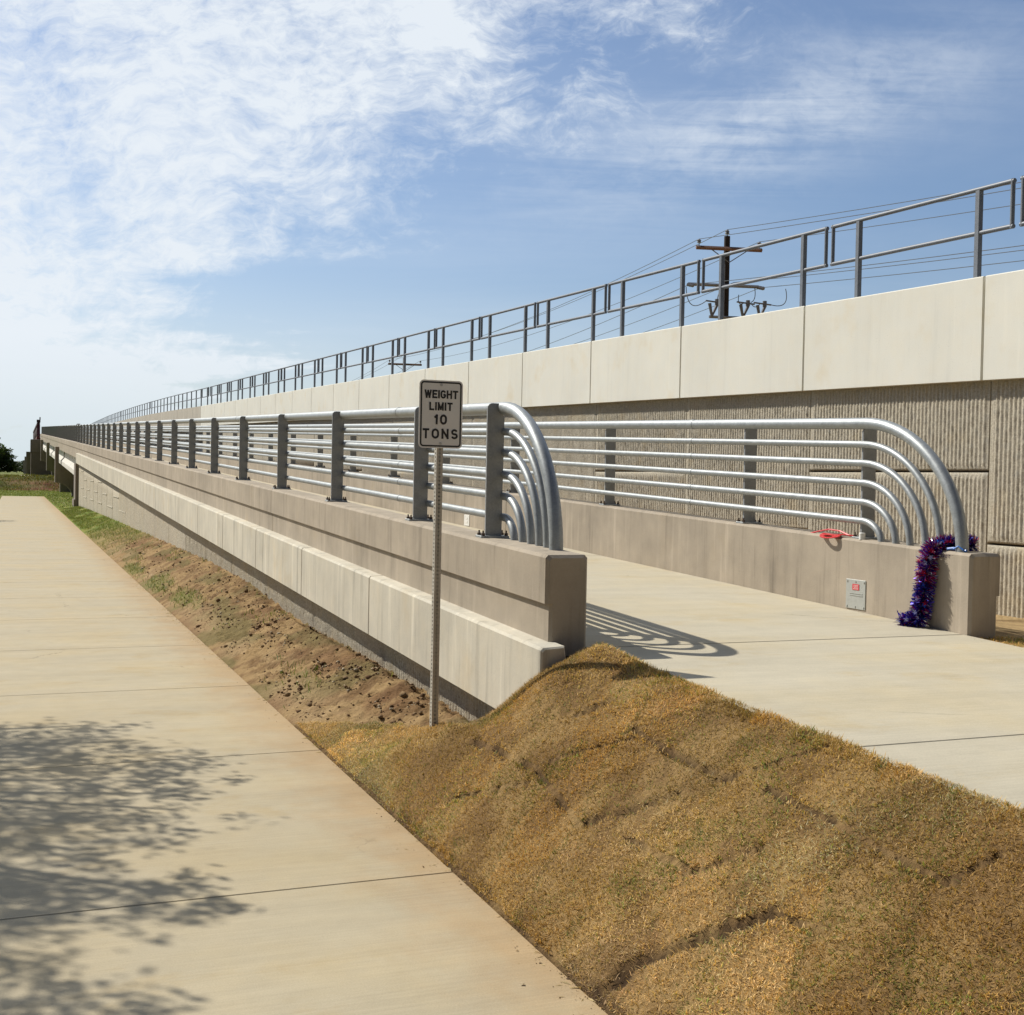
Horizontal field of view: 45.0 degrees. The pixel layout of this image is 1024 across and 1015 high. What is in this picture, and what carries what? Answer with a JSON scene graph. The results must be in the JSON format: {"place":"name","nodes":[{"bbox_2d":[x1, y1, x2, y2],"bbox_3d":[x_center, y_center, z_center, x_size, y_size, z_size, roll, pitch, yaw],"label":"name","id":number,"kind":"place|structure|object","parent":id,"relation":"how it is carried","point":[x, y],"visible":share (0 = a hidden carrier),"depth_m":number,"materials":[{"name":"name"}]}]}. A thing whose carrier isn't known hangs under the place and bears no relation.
{"place":"outdoors","nodes":[
{"label":"outdoors","id":0,"kind":"place"},
{"bbox_2d":[0,474,59,490],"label":"bank grass","id":1,"kind":"structure","parent":0,"point":[20,479],"depth_m":108.20,"materials":[{"name":"green plant"}]},
{"bbox_2d":[0,490,73,508],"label":"meadow grass","id":2,"kind":"structure","parent":0,"point":[49,495],"depth_m":83.73,"materials":[{"name":"green plant"}]},
{"bbox_2d":[124,432,202,436],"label":"road","id":3,"kind":"structure","parent":0,"point":[200,433],"depth_m":60.66,"materials":[{"name":"grey asphalt"}]},
{"bbox_2d":[59,506,392,707],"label":"verge grass","id":4,"kind":"structure","parent":0,"point":[69,512],"depth_m":25.45,"materials":[{"name":"plant"}]},
{"bbox_2d":[0,471,1023,1014],"bbox_3d":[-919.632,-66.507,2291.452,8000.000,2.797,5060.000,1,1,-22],"label":"ground","id":5,"kind":"structure","parent":0,"point":[250,665],"depth_m":4.50,"materials":[{"name":"soil"}]},
{"bbox_2d":[0,437,22,472],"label":"broadleaf tree","id":6,"kind":"object","parent":5,"relation":"on","point":[8,463],"visible":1,"depth_m":138.24,"materials":[{"name":"green plant"}]},
{"bbox_2d":[15,461,22,472],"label":"distant tree","id":7,"kind":"object","parent":5,"relation":"on","point":[20,465],"visible":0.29,"depth_m":305.62,"materials":[{"name":"green plant"}]},
{"bbox_2d":[24,456,25,473],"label":"bridge pier","id":8,"kind":"structure","parent":5,"relation":"on","point":[25,465],"depth_m":204.04,"materials":[{"name":"grey concrete"}]},
{"bbox_2d":[26,452,30,474],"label":"bridge pier","id":9,"kind":"structure","parent":5,"relation":"on","point":[28,463],"depth_m":171.65,"materials":[{"name":"grey concrete"}]},
{"bbox_2d":[30,439,50,475],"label":"bridge pier","id":10,"kind":"structure","parent":5,"relation":"on","point":[38,466],"depth_m":140.00,"materials":[{"name":"grey concrete"}]},
{"bbox_2d":[33,417,79,438],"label":"truss span","id":11,"kind":"object","parent":10,"relation":"on","point":[36,432],"visible":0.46,"depth_m":141.39,"materials":[{"name":"orange metal"}]},
{"bbox_2d":[40,440,54,475],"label":"bridge pier","id":12,"kind":"structure","parent":5,"relation":"on","point":[42,455],"depth_m":124.54,"materials":[{"name":"grey concrete"}]},
{"bbox_2d":[46,443,69,491],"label":"bridge pier","id":13,"kind":"structure","parent":5,"relation":"on","point":[50,463],"depth_m":100.50,"materials":[{"name":"grey concrete"}]},
{"bbox_2d":[54,447,73,496],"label":"bridge pier","id":14,"kind":"structure","parent":5,"relation":"on","point":[64,475],"depth_m":78.27,"materials":[{"name":"grey concrete"}]},
{"bbox_2d":[40,438,75,474],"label":"footbridge","id":15,"kind":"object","parent":14,"relation":"on","point":[67,459],"visible":0.32,"depth_m":75.04,"materials":[{"name":"beige concrete"}]},
{"bbox_2d":[96,406,202,451],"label":"road bridge","id":16,"kind":"structure","parent":5,"relation":"on","point":[190,413],"depth_m":62.78,"materials":[{"name":"grey concrete"}]},
{"bbox_2d":[92,411,120,426],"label":"bridge railing","id":17,"kind":"object","parent":16,"relation":"on","point":[100,421],"visible":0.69,"depth_m":105.74,"materials":[{"name":"grey metal"}]},
{"bbox_2d":[122,402,150,419],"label":"bridge railing","id":18,"kind":"object","parent":16,"relation":"on","point":[137,411],"visible":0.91,"depth_m":80.69,"materials":[{"name":"grey metal"}]},
{"bbox_2d":[151,389,202,413],"bbox_3d":[-17.232,-5.256,62.714,0.044,1.354,21.720,1,1,-22],"label":"bridge railing","id":19,"kind":"object","parent":16,"relation":"on","point":[191,399],"visible":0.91,"depth_m":60.29,"materials":[{"name":"grey metal"}]},
{"bbox_2d":[105,533,460,723],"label":"soil clods","id":20,"kind":"object","parent":5,"relation":"on","point":[358,654],"visible":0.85,"depth_m":9.30,"materials":[{"name":"brown soil"}]},
{"bbox_2d":[0,496,607,1014],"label":"footpath","id":21,"kind":"structure","parent":5,"relation":"on","point":[190,824],"depth_m":5.32,"materials":[{"name":"beige concrete"}]},
{"bbox_2d":[130,577,594,1014],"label":"soil crumbs","id":22,"kind":"object","parent":21,"relation":"on","point":[404,826],"visible":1,"depth_m":5.12,"materials":[{"name":"brown soil"}]},
{"bbox_2d":[40,434,586,655],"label":"parapet wall","id":23,"kind":"structure","parent":5,"relation":"on","point":[540,592],"depth_m":8.41,"materials":[{"name":"beige concrete"}]},
{"bbox_2d":[41,402,562,550],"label":"pipe railing","id":24,"kind":"object","parent":23,"relation":"on","point":[546,531],"visible":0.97,"depth_m":9.25,"materials":[{"name":"grey metal"}]},
{"bbox_2d":[72,453,568,720],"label":"retaining wall","id":25,"kind":"structure","parent":5,"relation":"on","point":[487,665],"depth_m":9.90,"materials":[{"name":"concrete"}]},
{"bbox_2d":[388,360,421,369],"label":"utility pole","id":26,"kind":"object","parent":5,"relation":"on","point":[408,364],"visible":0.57,"depth_m":104.45,"materials":[{"name":"brown wood"}]},
{"bbox_2d":[418,379,462,726],"bbox_3d":[-0.387,0.324,6.360,0.235,1.950,0.044,1,1,-22],"label":"traffic sign","id":27,"kind":"object","parent":5,"relation":"on","point":[440,413],"visible":0.93,"depth_m":6.34,"materials":[{"name":"metal"}]},
{"bbox_2d":[92,438,1000,638],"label":"parapet wall","id":28,"kind":"structure","parent":5,"relation":"on","point":[872,576],"depth_m":9.29,"materials":[{"name":"beige concrete"}]},
{"bbox_2d":[89,418,968,552],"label":"pipe railing","id":29,"kind":"object","parent":28,"relation":"on","point":[867,463],"visible":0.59,"depth_m":9.61,"materials":[{"name":"silver metal"}]},
{"bbox_2d":[946,546,966,551],"bbox_3d":[2.652,0.244,7.383,0.037,0.037,0.136,0,1,-33],"label":"ribbon","id":30,"kind":"object","parent":29,"relation":"attached to","point":[954,548],"visible":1,"depth_m":7.37,"materials":[{"name":"blue fabric"}]},
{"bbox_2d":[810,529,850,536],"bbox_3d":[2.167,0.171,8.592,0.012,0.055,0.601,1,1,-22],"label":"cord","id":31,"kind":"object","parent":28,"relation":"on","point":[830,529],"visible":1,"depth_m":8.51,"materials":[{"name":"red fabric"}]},
{"bbox_2d":[819,533,853,538],"bbox_3d":[2.207,0.196,8.426,0.110,0.035,0.320,1,1,-22],"label":"ribbon","id":32,"kind":"object","parent":28,"relation":"on","point":[823,535],"visible":1,"depth_m":8.46,"materials":[{"name":"red fabric"}]},
{"bbox_2d":[859,533,864,539],"bbox_3d":[2.323,0.190,8.203,0.041,0.046,0.042,1,1,-22],"label":"cap","id":33,"kind":"object","parent":28,"relation":"on","point":[861,536],"visible":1,"depth_m":8.19,"materials":[{"name":"white plastic"}]},
{"bbox_2d":[895,533,979,626],"bbox_3d":[2.587,0.441,7.512,0.501,0.576,0.242,1,1,15],"label":"garland","id":34,"kind":"object","parent":28,"relation":"on","point":[918,614],"visible":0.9,"depth_m":7.50,"materials":[{"name":"plastic"}]},
{"bbox_2d":[201,269,1023,617],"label":"retaining wall","id":35,"kind":"structure","parent":5,"relation":"on","point":[939,369],"depth_m":12.38,"materials":[{"name":"concrete"}]},
{"bbox_2d":[203,387,208,404],"bbox_3d":[-12.789,-4.614,51.635,0.044,0.831,1.620,1,1,-22],"label":"bridge railing","id":36,"kind":"object","parent":35,"relation":"on","point":[207,396],"visible":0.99,"depth_m":51.10,"materials":[{"name":"grey metal"}]},
{"bbox_2d":[210,384,218,403],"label":"guard rail section","id":37,"kind":"object","parent":35,"relation":"on","point":[217,394],"visible":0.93,"depth_m":49.68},
{"bbox_2d":[219,382,228,402],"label":"guard rail section","id":38,"kind":"object","parent":35,"relation":"on","point":[220,389],"visible":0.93,"depth_m":47.79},
{"bbox_2d":[229,379,239,400],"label":"guard rail section","id":39,"kind":"object","parent":35,"relation":"on","point":[231,391],"visible":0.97,"depth_m":44.75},
{"bbox_2d":[240,376,251,398],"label":"guard rail section","id":40,"kind":"object","parent":35,"relation":"on","point":[250,387],"visible":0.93,"depth_m":42.25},
{"bbox_2d":[252,372,265,396],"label":"guard rail section","id":41,"kind":"object","parent":35,"relation":"on","point":[255,385],"visible":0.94,"depth_m":40.69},
{"bbox_2d":[266,368,280,394],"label":"guard rail section","id":42,"kind":"object","parent":35,"relation":"on","point":[279,373],"visible":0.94,"depth_m":38.16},
{"bbox_2d":[281,364,298,391],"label":"guard rail section","id":43,"kind":"object","parent":35,"relation":"on","point":[295,377],"visible":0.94,"depth_m":35.75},
{"bbox_2d":[298,359,317,388],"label":"guard rail section","id":44,"kind":"object","parent":35,"relation":"on","point":[302,375],"visible":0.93,"depth_m":33.54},
{"bbox_2d":[318,353,340,385],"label":"guard rail section","id":45,"kind":"object","parent":35,"relation":"on","point":[322,362],"visible":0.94,"depth_m":31.39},
{"bbox_2d":[341,346,366,381],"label":"guard rail section","id":46,"kind":"object","parent":35,"relation":"on","point":[362,363],"visible":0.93,"depth_m":28.87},
{"bbox_2d":[367,338,398,377],"bbox_3d":[-2.808,-3.190,26.745,0.044,0.843,2.367,1,1,-22],"label":"guard rail section","id":47,"kind":"object","parent":35,"relation":"on","point":[392,357],"visible":0.93,"depth_m":26.60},
{"bbox_2d":[398,328,435,371],"bbox_3d":[-1.901,-3.061,24.483,0.044,0.843,2.367,1,1,-22],"label":"guard rail section","id":48,"kind":"object","parent":35,"relation":"on","point":[428,349],"visible":0.94,"depth_m":24.29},
{"bbox_2d":[435,317,480,365],"bbox_3d":[-0.994,-2.931,22.221,0.044,0.843,2.367,1,1,-22],"label":"guard rail section","id":49,"kind":"object","parent":35,"relation":"on","point":[471,340],"visible":0.94,"depth_m":21.90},
{"bbox_2d":[480,302,536,357],"bbox_3d":[-0.086,-2.802,19.959,0.044,0.843,2.367,1,1,-22],"label":"guard rail section","id":50,"kind":"object","parent":35,"relation":"on","point":[524,329],"visible":0.92,"depth_m":19.73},
{"bbox_2d":[536,284,607,348],"bbox_3d":[0.821,-2.672,17.696,0.044,0.843,2.367,1,1,-22],"label":"guard rail section","id":51,"kind":"object","parent":35,"relation":"on","point":[593,314],"visible":0.94,"depth_m":17.40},
{"bbox_2d":[607,260,700,335],"bbox_3d":[1.728,-2.543,15.434,0.044,0.843,2.367,1,1,-22],"label":"guard rail section","id":52,"kind":"object","parent":35,"relation":"on","point":[681,296],"visible":0.94,"depth_m":15.14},
{"bbox_2d":[701,226,828,319],"bbox_3d":[2.635,-2.414,13.172,0.044,0.843,2.367,1,1,-22],"label":"guard rail section","id":53,"kind":"object","parent":35,"relation":"on","point":[803,270],"visible":0.93,"depth_m":12.87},
{"bbox_2d":[830,178,1016,297],"bbox_3d":[3.542,-2.284,10.910,0.044,0.843,2.367,1,1,-22],"label":"guard rail section","id":54,"kind":"object","parent":35,"relation":"on","point":[976,234],"visible":0.94,"depth_m":10.56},
{"bbox_2d":[1019,176,1023,226],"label":"guard rail section","id":55,"kind":"object","parent":35,"relation":"on","point":[1021,223],"visible":1,"depth_m":9.71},
{"bbox_2d":[295,641,1023,1014],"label":"sod grass","id":56,"kind":"structure","parent":5,"relation":"on","point":[419,734],"depth_m":4.23,"materials":[{"name":"brown plant"}]},
{"bbox_2d":[686,229,786,318],"bbox_3d":[9.304,-5.565,51.632,4.398,12.080,0.758,1,1,-8],"label":"utility pole","id":57,"kind":"object","parent":5,"relation":"on","point":[726,248],"visible":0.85,"depth_m":51.57,"materials":[{"name":"brown wood"}]},
{"bbox_2d":[390,239,697,359],"bbox_3d":[-1.283,-11.457,77.814,0.024,0.928,55.978,1,1,-19],"label":"power line","id":58,"kind":"object","parent":57,"relation":"hanging from","point":[575,298],"visible":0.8,"depth_m":63.77,"materials":[{"name":"metal"}]},
{"bbox_2d":[421,242,757,360],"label":"power line","id":59,"kind":"object","parent":57,"relation":"hanging from","point":[596,311],"visible":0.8,"depth_m":66.29,"materials":[{"name":"metal"}]},
{"bbox_2d":[476,230,725,337],"bbox_3d":[-0.054,-11.920,78.151,0.024,0.928,55.978,1,1,-19],"label":"power line","id":60,"kind":"object","parent":57,"relation":"attached to","point":[625,278],"visible":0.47,"depth_m":60.43,"materials":[{"name":"metal"}]},
{"bbox_2d":[527,285,686,351],"bbox_3d":[-1.571,-9.462,77.707,0.024,1.083,55.825,1,1,-19],"label":"power line","id":61,"kind":"object","parent":57,"relation":"attached to","point":[607,320],"visible":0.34,"depth_m":59.58,"materials":[{"name":"metal"}]},
{"bbox_2d":[575,282,733,343],"bbox_3d":[0.140,-9.645,78.136,0.024,1.010,56.276,1,1,-19],"label":"power line","id":62,"kind":"object","parent":57,"relation":"attached to","point":[652,315],"visible":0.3,"depth_m":58.71,"materials":[{"name":"metal"}]},
{"bbox_2d":[643,289,756,332],"bbox_3d":[1.401,-9.421,78.500,0.024,1.083,56.573,1,1,-19],"label":"power line","id":63,"kind":"object","parent":57,"relation":"attached to","point":[697,312],"visible":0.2,"depth_m":57.35,"materials":[{"name":"metal"}]},
{"bbox_2d":[700,188,1020,238],"bbox_3d":[24.314,-9.967,28.090,0.024,0.726,57.096,0,2,-35],"label":"power line","id":64,"kind":"object","parent":57,"relation":"attached to","point":[847,216],"visible":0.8,"depth_m":45.48,"materials":[{"name":"metal"}]},
{"bbox_2d":[700,245,1023,283],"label":"power line","id":65,"kind":"object","parent":57,"relation":"attached to","point":[882,263],"visible":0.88,"depth_m":42.85,"materials":[{"name":"metal"}]},
{"bbox_2d":[728,182,1020,229],"bbox_3d":[25.543,-10.431,28.427,0.024,0.726,57.096,0,2,-35],"label":"power line","id":66,"kind":"object","parent":57,"relation":"attached to","point":[851,210],"visible":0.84,"depth_m":46.41,"materials":[{"name":"metal"}]},
{"bbox_2d":[734,250,1022,282],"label":"power line","id":67,"kind":"object","parent":57,"relation":"attached to","point":[900,264],"visible":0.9,"depth_m":44.59,"materials":[{"name":"metal"}]},
{"bbox_2d":[760,204,1020,241],"bbox_3d":[26.887,-9.925,28.451,0.024,0.726,57.096,0,2,-35],"label":"power line","id":68,"kind":"object","parent":57,"relation":"attached to","point":[904,221],"visible":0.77,"depth_m":45.67,"materials":[{"name":"metal"}]},
{"bbox_2d":[765,260,1023,287],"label":"power line","id":69,"kind":"object","parent":57,"relation":"attached to","point":[899,274],"visible":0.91,"depth_m":45.77,"materials":[{"name":"metal"}]},
{"bbox_2d":[0,0,1023,462],"label":"sky","id":70,"kind":"structure","parent":0,"point":[195,194],"materials":[{"name":"blue"}]},
{"bbox_2d":[96,445,1023,809],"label":"ramp floor","id":71,"kind":"structure","parent":0,"point":[948,705],"depth_m":6.11,"materials":[{"name":"concrete"}]},
{"bbox_2d":[981,634,1023,647],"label":"sod edging","id":72,"kind":"object","parent":71,"relation":"on","point":[1014,643],"visible":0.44,"depth_m":7.20,"materials":[{"name":"brown plant"}]}
]}

